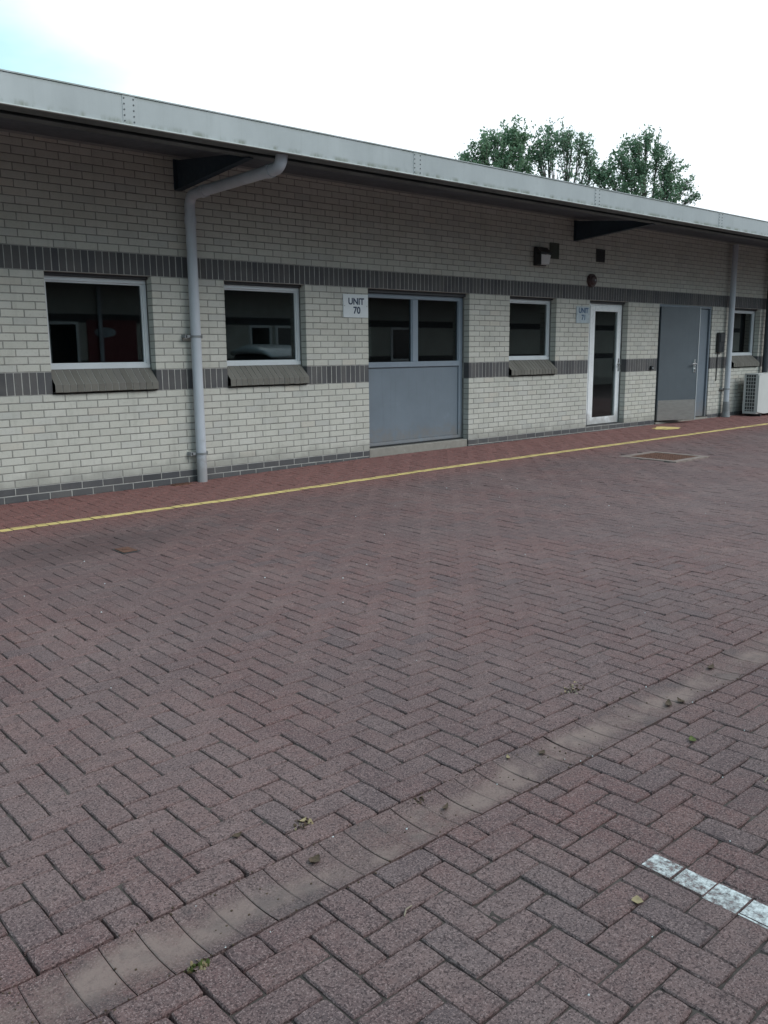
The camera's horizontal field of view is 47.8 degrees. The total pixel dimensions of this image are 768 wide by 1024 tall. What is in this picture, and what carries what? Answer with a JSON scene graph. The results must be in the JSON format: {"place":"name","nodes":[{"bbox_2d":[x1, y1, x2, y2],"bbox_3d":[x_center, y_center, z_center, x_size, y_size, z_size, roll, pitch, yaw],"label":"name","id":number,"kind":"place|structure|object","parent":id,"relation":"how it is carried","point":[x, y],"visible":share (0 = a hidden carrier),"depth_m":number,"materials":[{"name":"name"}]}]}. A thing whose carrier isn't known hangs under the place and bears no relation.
{"place":"outdoors","nodes":[
{"label":"outdoors","id":0,"kind":"place"},
{"bbox_2d":[0,413,767,1023],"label":"paving","id":1,"kind":"structure","parent":0,"point":[652,543],"depth_m":3.54,"materials":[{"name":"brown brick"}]},
{"bbox_2d":[112,547,139,553],"bbox_3d":[-1.940,0.295,6.524,0.140,0.036,0.195,-10,14,-41],"label":"stop tap cover","id":2,"kind":"object","parent":1,"relation":"on","point":[124,550],"visible":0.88,"depth_m":6.49,"materials":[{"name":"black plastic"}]},
{"bbox_2d":[170,482,192,485],"bbox_3d":[-2.256,-0.299,9.665,0.230,0.034,0.130,-10,14,-41],"label":"gully cover","id":3,"kind":"object","parent":1,"relation":"on","point":[181,484],"visible":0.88,"depth_m":9.63,"materials":[{"name":"metal"}]},
{"bbox_2d":[183,958,209,973],"bbox_3d":[-0.454,1.110,2.123,0.046,0.016,0.067,4,12,25],"label":"weed tuft","id":4,"kind":"object","parent":1,"relation":"on","point":[201,964],"visible":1,"depth_m":2.12,"materials":[{"name":"green plant"}]},
{"bbox_2d":[232,832,240,836],"bbox_3d":[-0.457,1.001,2.689,0.022,0.006,0.032,1,11,11],"label":"dry leaf","id":5,"kind":"object","parent":1,"relation":"on","point":[236,834],"visible":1,"depth_m":2.69,"materials":[{"name":"brown plant"}]},
{"bbox_2d":[293,817,313,829],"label":"leaf litter","id":6,"kind":"object","parent":1,"relation":"on","point":[305,824],"visible":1,"depth_m":2.77,"materials":[{"name":"brown plant"}]},
{"bbox_2d":[0,479,762,1023],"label":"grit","id":7,"kind":"object","parent":1,"relation":"on","point":[358,825],"visible":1,"depth_m":2.73,"materials":[{"name":"grey stone"}]},
{"bbox_2d":[0,423,767,531],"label":"yellow line","id":8,"kind":"object","parent":1,"relation":"on","point":[128,513],"visible":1,"depth_m":9.48,"materials":[{"name":"paint"}]},
{"bbox_2d":[0,631,767,1023],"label":"drainage channel","id":9,"kind":"object","parent":1,"relation":"on","point":[94,981],"visible":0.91,"depth_m":2.55,"materials":[{"name":"grey concrete"}]},
{"bbox_2d":[309,854,319,862],"bbox_3d":[-0.207,1.028,2.570,0.034,0.010,0.038,-2,11,-8],"label":"dry leaf","id":10,"kind":"object","parent":9,"relation":"on","point":[315,859],"visible":1,"depth_m":2.57,"materials":[{"name":"brown plant"}]},
{"bbox_2d":[410,796,423,803],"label":"leaf litter","id":11,"kind":"object","parent":9,"relation":"on","point":[420,800],"visible":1,"depth_m":2.91,"materials":[{"name":"brown plant"}]},
{"bbox_2d":[665,699,671,705],"bbox_3d":[1.205,0.810,3.676,0.027,0.013,0.070,3,11,19],"label":"dry leaf","id":12,"kind":"object","parent":9,"relation":"on","point":[668,702],"visible":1,"depth_m":3.69,"materials":[{"name":"brown plant"}]},
{"bbox_2d":[561,681,587,693],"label":"leaf litter","id":13,"kind":"object","parent":1,"relation":"on","point":[572,686],"visible":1,"depth_m":3.83,"materials":[{"name":"plant"}]},
{"bbox_2d":[631,895,643,903],"bbox_3d":[0.688,1.055,2.360,0.029,0.003,0.030,-6,12,-27],"label":"dry leaf","id":14,"kind":"object","parent":1,"relation":"on","point":[637,899],"visible":1,"depth_m":2.36,"materials":[{"name":"beige plant"}]},
{"bbox_2d":[620,451,709,462],"bbox_3d":[3.793,-0.729,11.768,0.860,0.056,0.870,-10,14,-41],"label":"inspection cover","id":15,"kind":"object","parent":1,"relation":"on","point":[667,457],"visible":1,"depth_m":11.71,"materials":[{"name":"concrete"}]},
{"bbox_2d":[653,427,679,429],"bbox_3d":[5.014,-1.490,15.424,0.428,0.012,0.624,6,12,32],"label":"yellow paint patch","id":16,"kind":"object","parent":1,"relation":"on","point":[667,428],"visible":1,"depth_m":15.47,"materials":[{"name":"yellow paint"}]},
{"bbox_2d":[688,735,695,741],"bbox_3d":[1.183,0.870,3.324,0.041,0.007,0.037,-10,14,-41],"label":"dry leaf","id":17,"kind":"object","parent":1,"relation":"on","point":[691,738],"visible":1,"depth_m":3.33,"materials":[{"name":"green plant"}]},
{"bbox_2d":[642,855,767,928],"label":"parking line","id":18,"kind":"object","parent":1,"relation":"on","point":[758,907],"visible":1,"depth_m":2.38,"materials":[{"name":"white paint"}]},
{"bbox_2d":[742,372,767,415],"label":"air conditioner","id":19,"kind":"object","parent":1,"relation":"on","point":[755,396],"visible":1,"depth_m":17.79,"materials":[{"name":"white plastic"}]},
{"bbox_2d":[0,0,767,220],"label":"sky","id":20,"kind":"structure","parent":0,"point":[424,76],"materials":[{"name":"white"}]},
{"label":"ground","id":21,"kind":"structure","parent":0,"visible":0},
{"bbox_2d":[0,69,767,504],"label":"brick building","id":22,"kind":"structure","parent":21,"relation":"on","point":[178,283],"depth_m":10.71,"materials":[{"name":"brick"}]},
{"bbox_2d":[44,271,158,392],"bbox_3d":[-2.937,-1.854,8.988,1.129,1.186,0.255,-10,14,-41],"label":"window","id":23,"kind":"structure","parent":22,"relation":"in","point":[109,376],"depth_m":9.03,"materials":[{"name":"grey paint"}]},
{"bbox_2d":[224,281,308,386],"bbox_3d":[-1.424,-2.111,10.309,1.129,1.187,0.256,-10,14,-41],"label":"window","id":24,"kind":"structure","parent":22,"relation":"in","point":[240,372],"depth_m":10.37,"materials":[{"name":"grey paint"}]},
{"bbox_2d":[343,294,367,317],"bbox_3d":[-0.361,-2.628,11.069,0.413,0.290,0.012,-10,14,-41],"label":"unit sign","id":25,"kind":"object","parent":22,"relation":"attached to","point":[355,305],"visible":1,"depth_m":11.06,"materials":[{"name":"white plastic"}]},
{"bbox_2d":[368,289,466,457],"bbox_3d":[0.409,-1.897,12.133,1.914,2.306,0.308,-10,14,-41],"label":"loading door","id":26,"kind":"structure","parent":22,"relation":"in","point":[415,337],"depth_m":12.11,"materials":[{"name":"blue paint"}]},
{"bbox_2d":[509,296,556,375],"bbox_3d":[2.273,-2.742,13.539,1.129,1.189,0.258,-10,14,-41],"label":"window","id":27,"kind":"structure","parent":22,"relation":"in","point":[529,322],"depth_m":13.63,"materials":[{"name":"grey paint"}]},
{"bbox_2d":[533,247,551,265],"bbox_3d":[2.424,-3.909,13.265,0.260,0.275,0.152,-10,14,-41],"label":"wall light","id":28,"kind":"object","parent":22,"relation":"attached to","point":[541,257],"visible":1,"depth_m":13.21,"materials":[{"name":"black plastic"}]},
{"bbox_2d":[549,242,558,258],"bbox_3d":[2.661,-4.077,13.544,0.230,0.240,0.014,-10,14,-41],"label":"air vent","id":29,"kind":"object","parent":22,"relation":"attached to","point":[554,248],"visible":0.84,"depth_m":13.54,"materials":[{"name":"brown plastic"}]},
{"bbox_2d":[576,306,589,322],"bbox_3d":[3.268,-3.237,14.242,0.365,0.267,0.012,-10,14,-41],"label":"unit sign","id":30,"kind":"object","parent":22,"relation":"attached to","point":[582,314],"visible":1,"depth_m":14.23,"materials":[{"name":"white plastic"}]},
{"bbox_2d":[587,274,596,286],"bbox_3d":[3.432,-3.799,14.232,0.210,0.210,0.099,-10,14,-41],"label":"alarm bell","id":31,"kind":"object","parent":22,"relation":"attached to","point":[591,280],"visible":1,"depth_m":14.19,"materials":[{"name":"red plastic"}]},
{"bbox_2d":[596,249,604,262],"bbox_3d":[3.583,-4.237,14.349,0.240,0.205,0.014,-10,14,-41],"label":"air vent","id":32,"kind":"object","parent":22,"relation":"attached to","point":[600,255],"visible":1,"depth_m":14.34,"materials":[{"name":"brown plastic"}]},
{"bbox_2d":[586,300,624,426],"bbox_3d":[3.763,-2.559,14.973,1.129,2.096,0.199,-10,14,-41],"label":"glazed door","id":33,"kind":"structure","parent":22,"relation":"in","point":[604,341],"depth_m":15.06,"materials":[{"name":"white paint"}]},
{"bbox_2d":[654,304,711,423],"bbox_3d":[5.748,-2.765,16.542,1.922,2.294,0.656,-10,14,-41],"label":"steel door","id":34,"kind":"structure","parent":22,"relation":"in","point":[684,330],"depth_m":16.14,"materials":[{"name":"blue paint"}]},
{"bbox_2d":[715,332,724,380],"bbox_3d":[6.710,-3.099,17.329,0.220,0.952,0.085,-10,14,-41],"label":"electrical box","id":35,"kind":"object","parent":22,"relation":"attached to","point":[720,341],"visible":1,"depth_m":17.23,"materials":[{"name":"black plastic"}]},
{"bbox_2d":[731,308,758,366],"bbox_3d":[7.486,-3.633,18.095,1.129,1.187,0.256,-10,14,-41],"label":"window","id":36,"kind":"structure","parent":22,"relation":"in","point":[742,356],"depth_m":18.22,"materials":[{"name":"grey paint"}]},
{"bbox_2d":[454,114,545,175],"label":"tree","id":37,"kind":"object","parent":21,"relation":"on","point":[513,138],"visible":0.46,"depth_m":41.75,"materials":[{"name":"green plant"}]},
{"bbox_2d":[527,117,599,185],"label":"tree","id":38,"kind":"object","parent":21,"relation":"on","point":[548,153],"visible":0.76,"depth_m":41.97,"materials":[{"name":"green plant"}]},
{"bbox_2d":[585,124,702,205],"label":"tree","id":39,"kind":"object","parent":21,"relation":"on","point":[640,164],"visible":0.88,"depth_m":41.87,"materials":[{"name":"green plant"}]}
]}

